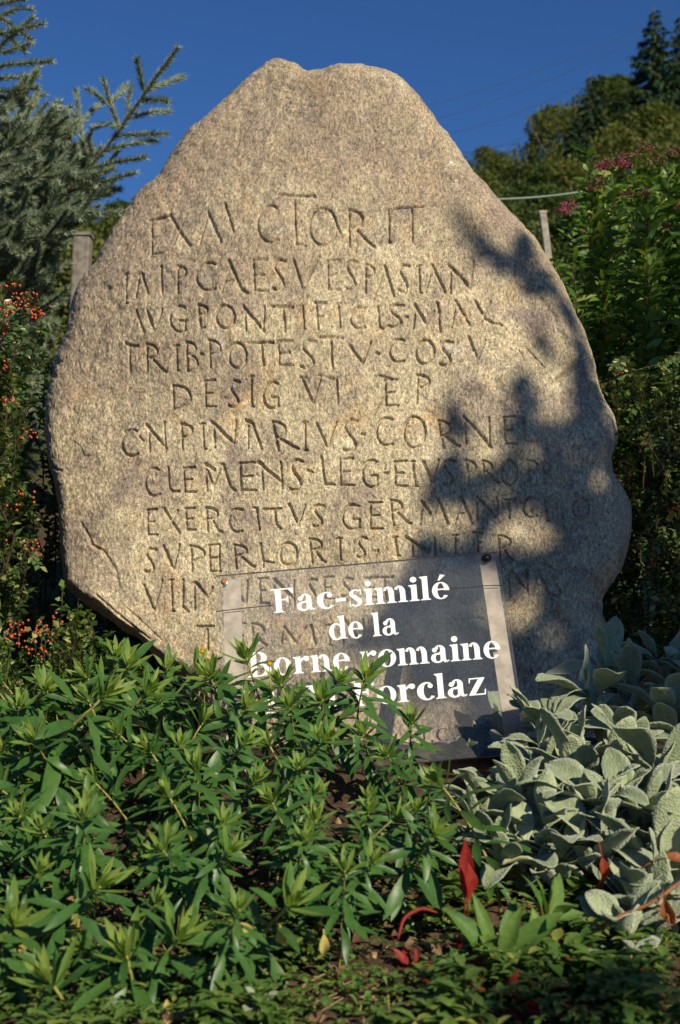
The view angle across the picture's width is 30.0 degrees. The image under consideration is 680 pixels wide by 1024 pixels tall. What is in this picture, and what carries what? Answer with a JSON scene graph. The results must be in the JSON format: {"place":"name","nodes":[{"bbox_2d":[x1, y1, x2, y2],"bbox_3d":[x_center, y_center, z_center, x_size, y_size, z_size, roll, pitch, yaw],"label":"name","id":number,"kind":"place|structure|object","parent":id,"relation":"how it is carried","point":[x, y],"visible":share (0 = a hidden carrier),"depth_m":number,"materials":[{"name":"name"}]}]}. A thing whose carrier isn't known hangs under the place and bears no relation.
{"place":"outdoors","nodes":[
{"label":"outdoors","id":0,"kind":"place"},
{"bbox_2d":[0,141,679,1023],"bbox_3d":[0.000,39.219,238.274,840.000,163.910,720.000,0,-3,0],"label":"ground","id":1,"kind":"structure","parent":0,"point":[342,787],"depth_m":2.45,"materials":[{"name":"green plant"}]},
{"bbox_2d":[0,273,51,712],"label":"berry shrub","id":2,"kind":"object","parent":1,"relation":"on","point":[13,384],"visible":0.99,"depth_m":3.31,"materials":[{"name":"green plant"}]},
{"bbox_2d":[0,874,55,1013],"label":"spurge plant","id":3,"kind":"object","parent":1,"relation":"on","point":[15,918],"visible":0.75,"depth_m":1.91,"materials":[{"name":"green plant"}]},
{"bbox_2d":[0,850,61,957],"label":"spurge plant","id":4,"kind":"object","parent":1,"relation":"on","point":[39,865],"visible":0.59,"depth_m":2.03,"materials":[{"name":"green plant"}]},
{"bbox_2d":[0,795,62,893],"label":"spurge plant","id":5,"kind":"object","parent":1,"relation":"on","point":[16,811],"visible":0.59,"depth_m":2.27,"materials":[{"name":"green plant"}]},
{"bbox_2d":[0,664,71,776],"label":"spurge plant","id":6,"kind":"object","parent":1,"relation":"on","point":[44,682],"visible":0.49,"depth_m":2.84,"materials":[{"name":"green plant"}]},
{"bbox_2d":[0,712,96,835],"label":"spurge plant","id":7,"kind":"object","parent":1,"relation":"on","point":[28,733],"visible":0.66,"depth_m":2.52,"materials":[{"name":"green plant"}]},
{"bbox_2d":[14,806,100,909],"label":"spurge plant","id":8,"kind":"object","parent":1,"relation":"on","point":[54,854],"visible":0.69,"depth_m":2.19,"materials":[{"name":"green plant"}]},
{"bbox_2d":[24,240,103,360],"bbox_3d":[-2.822,-1.569,14.074,2.394,2.779,1.879,0,-3,-4],"label":"broadleaf tree","id":9,"kind":"object","parent":1,"relation":"on","point":[63,311],"visible":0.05,"depth_m":13.82,"materials":[{"name":"green plant"}]},
{"bbox_2d":[7,935,125,1023],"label":"spurge plant","id":10,"kind":"object","parent":1,"relation":"on","point":[60,963],"visible":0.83,"depth_m":1.85,"materials":[{"name":"green plant"}]},
{"bbox_2d":[0,656,140,821],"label":"spurge plant","id":11,"kind":"object","parent":1,"relation":"on","point":[52,774],"visible":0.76,"depth_m":2.54,"materials":[{"name":"green plant"}]},
{"bbox_2d":[5,842,135,989],"bbox_3d":[-0.452,0.708,2.042,0.318,0.365,0.191,-2,-4,39],"label":"spurge plant","id":12,"kind":"object","parent":1,"relation":"on","point":[64,913],"visible":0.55,"depth_m":2.00,"materials":[{"name":"green plant"}]},
{"bbox_2d":[29,792,127,929],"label":"spurge plant","id":13,"kind":"object","parent":1,"relation":"on","point":[89,811],"visible":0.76,"depth_m":2.16,"materials":[{"name":"green plant"}]},
{"bbox_2d":[70,232,93,306],"bbox_3d":[-1.462,-0.674,7.045,0.153,1.763,0.107,0,-3,0],"label":"fence post","id":14,"kind":"object","parent":1,"relation":"on","point":[82,252],"visible":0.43,"depth_m":7.04,"materials":[{"name":"grey wood"}]},
{"bbox_2d":[0,579,164,767],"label":"round leaf shrub","id":15,"kind":"object","parent":1,"relation":"on","point":[86,644],"visible":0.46,"depth_m":3.05,"materials":[{"name":"green plant"}]},
{"bbox_2d":[49,773,121,882],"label":"spurge plant","id":16,"kind":"object","parent":1,"relation":"on","point":[88,791],"visible":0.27,"depth_m":2.30,"materials":[{"name":"green plant"}]},
{"bbox_2d":[43,710,131,812],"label":"spurge plant","id":17,"kind":"object","parent":1,"relation":"on","point":[82,760],"visible":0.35,"depth_m":2.69,"materials":[{"name":"green plant"}]},
{"bbox_2d":[0,354,186,717],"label":"hedge shrub","id":18,"kind":"object","parent":1,"relation":"on","point":[45,608],"visible":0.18,"depth_m":4.26,"materials":[{"name":"green plant"}]},
{"bbox_2d":[0,0,188,477],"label":"spruce tree","id":19,"kind":"object","parent":1,"relation":"on","point":[48,165],"visible":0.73,"depth_m":5.17,"materials":[{"name":"green plant"}]},
{"bbox_2d":[70,762,162,877],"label":"spurge plant","id":20,"kind":"object","parent":1,"relation":"on","point":[133,835],"visible":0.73,"depth_m":2.40,"materials":[{"name":"green plant"}]},
{"bbox_2d":[78,638,155,763],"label":"spurge plant","id":21,"kind":"object","parent":1,"relation":"on","point":[132,662],"visible":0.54,"depth_m":2.91,"materials":[{"name":"green plant"}]},
{"bbox_2d":[65,664,183,790],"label":"spurge plant","id":22,"kind":"object","parent":1,"relation":"on","point":[151,686],"visible":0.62,"depth_m":2.75,"materials":[{"name":"green plant"}]},
{"bbox_2d":[69,905,204,1023],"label":"spurge plant","id":23,"kind":"object","parent":1,"relation":"on","point":[120,944],"visible":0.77,"depth_m":1.88,"materials":[{"name":"green plant"}]},
{"bbox_2d":[100,711,180,816],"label":"spurge plant","id":24,"kind":"object","parent":1,"relation":"on","point":[117,730],"visible":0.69,"depth_m":2.67,"materials":[{"name":"green plant"}]},
{"bbox_2d":[79,897,231,1023],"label":"spurge plant","id":25,"kind":"object","parent":1,"relation":"on","point":[190,931],"visible":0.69,"depth_m":1.90,"materials":[{"name":"green plant"}]},
{"bbox_2d":[130,819,190,919],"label":"spurge plant","id":26,"kind":"object","parent":1,"relation":"on","point":[177,839],"visible":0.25,"depth_m":2.20,"materials":[{"name":"green plant"}]},
{"bbox_2d":[143,727,202,822],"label":"spurge plant","id":27,"kind":"object","parent":1,"relation":"on","point":[182,742],"visible":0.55,"depth_m":2.57,"materials":[{"name":"green plant"}]},
{"bbox_2d":[118,645,232,773],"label":"spurge plant","id":28,"kind":"object","parent":1,"relation":"on","point":[186,715],"visible":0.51,"depth_m":2.90,"materials":[{"name":"green plant"}]},
{"bbox_2d":[133,822,220,931],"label":"spurge plant","id":29,"kind":"object","parent":1,"relation":"on","point":[161,843],"visible":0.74,"depth_m":2.11,"materials":[{"name":"green plant"}]},
{"bbox_2d":[124,721,236,857],"bbox_3d":[-0.308,0.557,2.467,0.223,0.308,0.182,0,-3,-6],"label":"spurge plant","id":30,"kind":"object","parent":1,"relation":"on","point":[143,742],"visible":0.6,"depth_m":2.43,"materials":[{"name":"green plant"}]},
{"bbox_2d":[129,771,245,908],"bbox_3d":[-0.267,0.601,2.301,0.209,0.262,0.149,2,-4,-36],"label":"spurge plant","id":31,"kind":"object","parent":1,"relation":"on","point":[163,786],"visible":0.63,"depth_m":2.29,"materials":[{"name":"green plant"}]},
{"bbox_2d":[140,823,252,948],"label":"spurge plant","id":32,"kind":"object","parent":1,"relation":"on","point":[200,891],"visible":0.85,"depth_m":2.09,"materials":[{"name":"green plant"}]},
{"bbox_2d":[160,742,237,864],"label":"spurge plant","id":33,"kind":"object","parent":1,"relation":"on","point":[208,794],"visible":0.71,"depth_m":2.41,"materials":[{"name":"green plant"}]},
{"bbox_2d":[188,801,249,914],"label":"spurge plant","id":34,"kind":"object","parent":1,"relation":"on","point":[228,818],"visible":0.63,"depth_m":2.24,"materials":[{"name":"green plant"}]},
{"bbox_2d":[179,884,268,1014],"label":"spurge plant","id":35,"kind":"object","parent":1,"relation":"on","point":[240,906],"visible":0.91,"depth_m":1.87,"materials":[{"name":"green plant"}]},
{"bbox_2d":[183,652,265,787],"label":"spurge plant","id":36,"kind":"object","parent":1,"relation":"on","point":[207,668],"visible":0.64,"depth_m":2.81,"materials":[{"name":"green plant"}]},
{"bbox_2d":[180,716,270,841],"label":"spurge plant","id":37,"kind":"object","parent":1,"relation":"on","point":[249,741],"visible":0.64,"depth_m":2.52,"materials":[{"name":"green plant"}]},
{"bbox_2d":[192,760,272,874],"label":"spurge plant","id":38,"kind":"object","parent":1,"relation":"on","point":[254,776],"visible":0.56,"depth_m":2.40,"materials":[{"name":"green plant"}]},
{"bbox_2d":[200,679,271,790],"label":"spurge plant","id":39,"kind":"object","parent":1,"relation":"on","point":[248,713],"visible":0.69,"depth_m":2.77,"materials":[{"name":"green plant"}]},
{"bbox_2d":[217,632,300,772],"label":"spurge plant","id":40,"kind":"object","parent":1,"relation":"on","point":[242,652],"visible":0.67,"depth_m":2.93,"materials":[{"name":"green plant"}]},
{"bbox_2d":[198,860,343,1002],"bbox_3d":[-0.140,0.721,2.021,0.211,0.352,0.309,1,-3,-21],"label":"spurge plant","id":41,"kind":"object","parent":1,"relation":"on","point":[294,896],"visible":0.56,"depth_m":1.96,"materials":[{"name":"green plant"}]},
{"bbox_2d":[245,775,332,901],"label":"spurge plant","id":42,"kind":"object","parent":1,"relation":"on","point":[281,816],"visible":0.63,"depth_m":2.29,"materials":[{"name":"green plant"}]},
{"bbox_2d":[254,749,325,846],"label":"spurge plant","id":43,"kind":"object","parent":1,"relation":"on","point":[298,765],"visible":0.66,"depth_m":2.51,"materials":[{"name":"green plant"}]},
{"bbox_2d":[253,777,331,883],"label":"spurge plant","id":44,"kind":"object","parent":1,"relation":"on","point":[318,788],"visible":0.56,"depth_m":2.39,"materials":[{"name":"green plant"}]},
{"bbox_2d":[257,662,328,769],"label":"spurge plant","id":45,"kind":"object","parent":1,"relation":"on","point":[277,679],"visible":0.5,"depth_m":2.87,"materials":[{"name":"green plant"}]},
{"bbox_2d":[261,685,332,792],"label":"spurge plant","id":46,"kind":"object","parent":1,"relation":"on","point":[289,701],"visible":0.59,"depth_m":2.79,"materials":[{"name":"green plant"}]},
{"bbox_2d":[258,817,336,927],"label":"spurge plant","id":47,"kind":"object","parent":1,"relation":"on","point":[308,835],"visible":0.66,"depth_m":2.16,"materials":[{"name":"green plant"}]},
{"bbox_2d":[272,796,340,903],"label":"spurge plant","id":48,"kind":"object","parent":1,"relation":"on","point":[320,861],"visible":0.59,"depth_m":2.25,"materials":[{"name":"green plant"}]},
{"bbox_2d":[262,716,355,819],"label":"spurge plant","id":49,"kind":"object","parent":1,"relation":"on","point":[328,735],"visible":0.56,"depth_m":2.59,"materials":[{"name":"green plant"}]},
{"bbox_2d":[290,674,363,779],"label":"spurge plant","id":50,"kind":"object","parent":1,"relation":"on","point":[318,695],"visible":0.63,"depth_m":2.88,"materials":[{"name":"green plant"}]},
{"bbox_2d":[44,58,631,745],"bbox_3d":[-0.016,-0.296,3.986,1.805,2.380,0.938,0,-3,0],"label":"inscribed stone","id":51,"kind":"object","parent":1,"relation":"on","point":[320,318],"visible":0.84,"depth_m":3.68,"materials":[{"name":"stone"}]},
{"bbox_2d":[0,814,679,1023],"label":"ground cover","id":52,"kind":"object","parent":1,"relation":"on","point":[630,976],"visible":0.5,"depth_m":1.89,"materials":[{"name":"green plant"}]},
{"bbox_2d":[0,811,679,1023],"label":"leaf litter","id":53,"kind":"object","parent":1,"relation":"on","point":[317,1017],"visible":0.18,"depth_m":2.09,"materials":[{"name":"plant"}]},
{"bbox_2d":[303,844,384,977],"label":"spurge plant","id":54,"kind":"object","parent":1,"relation":"on","point":[334,895],"visible":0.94,"depth_m":2.01,"materials":[{"name":"green plant"}]},
{"bbox_2d":[319,836,396,938],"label":"spurge plant","id":55,"kind":"object","parent":1,"relation":"on","point":[373,896],"visible":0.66,"depth_m":2.12,"materials":[{"name":"green plant"}]},
{"bbox_2d":[303,788,416,934],"bbox_3d":[0.033,0.612,2.212,0.200,0.261,0.138,1,-3,-11],"label":"spurge plant","id":56,"kind":"object","parent":1,"relation":"on","point":[399,815],"visible":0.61,"depth_m":2.21,"materials":[{"name":"green plant"}]},
{"bbox_2d":[322,650,401,780],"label":"spurge plant","id":57,"kind":"object","parent":1,"relation":"on","point":[370,673],"visible":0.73,"depth_m":2.87,"materials":[{"name":"green plant"}]},
{"bbox_2d":[332,716,397,802],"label":"spurge plant","id":58,"kind":"object","parent":1,"relation":"on","point":[360,731],"visible":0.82,"depth_m":2.76,"materials":[{"name":"green plant"}]},
{"bbox_2d":[335,792,395,884],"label":"spurge plant","id":59,"kind":"object","parent":1,"relation":"on","point":[371,806],"visible":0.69,"depth_m":2.35,"materials":[{"name":"green plant"}]},
{"bbox_2d":[216,552,527,780],"bbox_3d":[0.061,0.404,3.079,0.758,0.621,0.310,0,-3,0],"label":"information sign","id":60,"kind":"object","parent":1,"relation":"on","point":[233,608],"visible":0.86,"depth_m":3.12,"materials":[{"name":"plastic"}]},
{"bbox_2d":[371,733,427,827],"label":"spurge plant","id":61,"kind":"object","parent":1,"relation":"on","point":[386,749],"visible":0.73,"depth_m":2.60,"materials":[{"name":"green plant"}]},
{"bbox_2d":[358,800,460,930],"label":"spurge plant","id":62,"kind":"object","parent":1,"relation":"on","point":[395,901],"visible":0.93,"depth_m":2.16,"materials":[{"name":"green plant"}]},
{"bbox_2d":[373,700,446,809],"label":"spurge plant","id":63,"kind":"object","parent":1,"relation":"on","point":[409,719],"visible":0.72,"depth_m":2.70,"materials":[{"name":"green plant"}]},
{"bbox_2d":[441,710,498,757],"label":"lambs ear plant","id":64,"kind":"object","parent":1,"relation":"on","point":[472,737],"visible":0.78,"depth_m":3.18,"materials":[{"name":"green plant"}]},
{"bbox_2d":[444,767,502,809],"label":"lambs ear plant","id":65,"kind":"object","parent":1,"relation":"on","point":[472,777],"visible":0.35,"depth_m":2.67,"materials":[{"name":"green plant"}]},
{"bbox_2d":[431,785,525,847],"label":"lambs ear plant","id":66,"kind":"object","parent":1,"relation":"on","point":[503,799],"visible":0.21,"depth_m":2.42,"materials":[{"name":"green plant"}]},
{"bbox_2d":[418,758,538,915],"bbox_3d":[0.249,0.585,2.290,0.213,0.294,0.174,-1,-3,25],"label":"spurge plant","id":67,"kind":"object","parent":1,"relation":"on","point":[472,821],"visible":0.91,"depth_m":2.28,"materials":[{"name":"green plant"}]},
{"bbox_2d":[432,893,569,987],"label":"dock plant","id":68,"kind":"object","parent":1,"relation":"on","point":[533,932],"visible":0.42,"depth_m":1.98,"materials":[{"name":"green plant"}]},
{"bbox_2d":[448,804,558,891],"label":"lambs ear plant","id":69,"kind":"object","parent":1,"relation":"on","point":[499,852],"visible":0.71,"depth_m":2.30,"materials":[{"name":"green plant"}]},
{"bbox_2d":[452,801,579,900],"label":"lambs ear plant","id":70,"kind":"object","parent":1,"relation":"on","point":[489,875],"visible":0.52,"depth_m":2.31,"materials":[{"name":"green plant"}]},
{"bbox_2d":[478,740,561,848],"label":"lambs ear plant","id":71,"kind":"object","parent":1,"relation":"on","point":[512,767],"visible":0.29,"depth_m":2.48,"materials":[{"name":"green plant"}]},
{"bbox_2d":[482,767,589,871],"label":"lambs ear plant","id":72,"kind":"object","parent":1,"relation":"on","point":[535,802],"visible":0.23,"depth_m":2.40,"materials":[{"name":"green plant"}]},
{"bbox_2d":[393,934,679,1023],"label":"reddish leaf litter","id":73,"kind":"object","parent":1,"relation":"on","point":[405,957],"visible":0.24,"depth_m":1.89,"materials":[{"name":"brown plant"}]},
{"bbox_2d":[501,684,596,740],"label":"lambs ear plant","id":74,"kind":"object","parent":1,"relation":"on","point":[528,706],"visible":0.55,"depth_m":2.84,"materials":[{"name":"green plant"}]},
{"bbox_2d":[517,873,583,928],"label":"dock plant","id":75,"kind":"object","parent":1,"relation":"on","point":[555,904],"visible":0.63,"depth_m":2.04,"materials":[{"name":"green plant"}]},
{"bbox_2d":[526,182,579,217],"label":"broadleaf tree","id":76,"kind":"object","parent":1,"relation":"on","point":[548,202],"visible":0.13,"depth_m":45.27,"materials":[{"name":"green plant"}]},
{"bbox_2d":[492,99,615,185],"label":"broadleaf tree","id":77,"kind":"object","parent":1,"relation":"on","point":[547,122],"visible":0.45,"depth_m":88.55,"materials":[{"name":"green plant"}]},
{"bbox_2d":[502,817,612,885],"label":"lambs ear plant","id":78,"kind":"object","parent":1,"relation":"on","point":[562,846],"visible":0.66,"depth_m":2.27,"materials":[{"name":"green plant"}]},
{"bbox_2d":[518,151,621,207],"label":"broadleaf tree","id":79,"kind":"object","parent":1,"relation":"on","point":[566,171],"visible":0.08,"depth_m":60.26,"materials":[{"name":"green plant"}]},
{"bbox_2d":[511,777,656,888],"bbox_3d":[0.466,0.588,2.292,0.279,0.207,0.294,-2,-8,-15],"label":"lambs ear plant","id":80,"kind":"object","parent":1,"relation":"on","point":[619,839],"visible":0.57,"depth_m":2.28,"materials":[{"name":"green plant"}]},
{"bbox_2d":[533,203,635,295],"bbox_3d":[4.498,-3.590,24.643,3.513,4.718,3.816,-1,-3,23],"label":"broadleaf tree","id":81,"kind":"object","parent":1,"relation":"on","point":[564,237],"visible":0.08,"depth_m":24.19,"materials":[{"name":"green plant"}]},
{"bbox_2d":[525,705,646,791],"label":"lambs ear plant","id":82,"kind":"object","parent":1,"relation":"on","point":[585,756],"visible":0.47,"depth_m":2.57,"materials":[{"name":"green plant"}]},
{"bbox_2d":[535,644,638,729],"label":"lambs ear plant","id":83,"kind":"object","parent":1,"relation":"on","point":[596,683],"visible":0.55,"depth_m":2.89,"materials":[{"name":"green plant"}]},
{"bbox_2d":[546,75,632,156],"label":"broadleaf tree","id":84,"kind":"object","parent":1,"relation":"on","point":[604,93],"visible":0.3,"depth_m":103.25,"materials":[{"name":"green plant"}]},
{"bbox_2d":[577,71,615,162],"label":"fir tree","id":85,"kind":"object","parent":1,"relation":"on","point":[593,117],"visible":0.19,"depth_m":81.20,"materials":[{"name":"green plant"}]},
{"bbox_2d":[542,758,652,830],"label":"lambs ear plant","id":86,"kind":"object","parent":1,"relation":"on","point":[569,773],"visible":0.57,"depth_m":2.39,"materials":[{"name":"green plant"}]},
{"bbox_2d":[544,616,665,745],"bbox_3d":[0.682,0.414,3.143,0.316,0.293,0.239,-5,1,-30],"label":"lambs ear plant","id":87,"kind":"object","parent":1,"relation":"on","point":[609,637],"visible":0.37,"depth_m":3.13,"materials":[{"name":"green plant"}]},
{"bbox_2d":[549,142,679,605],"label":"spirea shrub","id":88,"kind":"object","parent":1,"relation":"on","point":[649,305],"visible":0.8,"depth_m":4.49,"materials":[{"name":"green plant"}]},
{"bbox_2d":[566,703,673,759],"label":"lambs ear plant","id":89,"kind":"object","parent":1,"relation":"on","point":[605,716],"visible":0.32,"depth_m":2.72,"materials":[{"name":"green plant"}]},
{"bbox_2d":[566,98,679,189],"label":"broadleaf tree","id":90,"kind":"object","parent":1,"relation":"on","point":[648,121],"visible":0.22,"depth_m":70.06,"materials":[{"name":"green plant"}]},
{"bbox_2d":[574,856,679,912],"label":"lambs ear plant","id":91,"kind":"object","parent":1,"relation":"on","point":[627,871],"visible":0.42,"depth_m":2.15,"materials":[{"name":"green plant"}]},
{"bbox_2d":[578,638,677,732],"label":"lambs ear plant","id":92,"kind":"object","parent":1,"relation":"on","point":[628,659],"visible":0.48,"depth_m":2.97,"materials":[{"name":"green plant"}]},
{"bbox_2d":[579,747,679,842],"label":"lambs ear plant","id":93,"kind":"object","parent":1,"relation":"on","point":[614,762],"visible":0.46,"depth_m":2.42,"materials":[{"name":"green plant"}]},
{"bbox_2d":[579,880,679,956],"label":"lambs ear plant","id":94,"kind":"object","parent":1,"relation":"on","point":[599,905],"visible":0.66,"depth_m":2.07,"materials":[{"name":"green plant"}]},
{"bbox_2d":[594,786,679,902],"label":"lambs ear plant","id":95,"kind":"object","parent":1,"relation":"on","point":[666,824],"visible":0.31,"depth_m":2.25,"materials":[{"name":"green plant"}]},
{"bbox_2d":[597,352,679,712],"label":"berry shrub","id":96,"kind":"object","parent":1,"relation":"on","point":[646,490],"visible":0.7,"depth_m":3.99,"materials":[{"name":"green plant"}]},
{"bbox_2d":[599,828,679,923],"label":"lambs ear plant","id":97,"kind":"object","parent":1,"relation":"on","point":[659,867],"visible":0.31,"depth_m":2.16,"materials":[{"name":"green plant"}]},
{"bbox_2d":[602,462,679,693],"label":"hedge shrub","id":98,"kind":"object","parent":1,"relation":"on","point":[636,575],"visible":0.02,"depth_m":4.47,"materials":[{"name":"green plant"}]},
{"bbox_2d":[608,6,679,148],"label":"fir tree","id":99,"kind":"object","parent":1,"relation":"on","point":[663,84],"visible":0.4,"depth_m":93.21,"materials":[{"name":"green plant"}]},
{"bbox_2d":[608,672,679,745],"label":"lambs ear plant","id":100,"kind":"object","parent":1,"relation":"on","point":[662,702],"visible":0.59,"depth_m":2.80,"materials":[{"name":"green plant"}]},
{"bbox_2d":[610,826,679,932],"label":"lambs ear plant","id":101,"kind":"object","parent":1,"relation":"on","point":[639,858],"visible":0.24,"depth_m":2.21,"materials":[{"name":"green plant"}]},
{"bbox_2d":[611,723,679,792],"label":"lambs ear plant","id":102,"kind":"object","parent":1,"relation":"on","point":[641,741],"visible":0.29,"depth_m":2.51,"materials":[{"name":"green plant"}]},
{"bbox_2d":[613,630,679,706],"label":"lambs ear plant","id":103,"kind":"object","parent":1,"relation":"on","point":[648,642],"visible":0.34,"depth_m":3.13,"materials":[{"name":"green plant"}]},
{"bbox_2d":[0,0,679,221],"label":"sky","id":104,"kind":"structure","parent":0,"point":[444,50],"materials":[{"name":"blue"}]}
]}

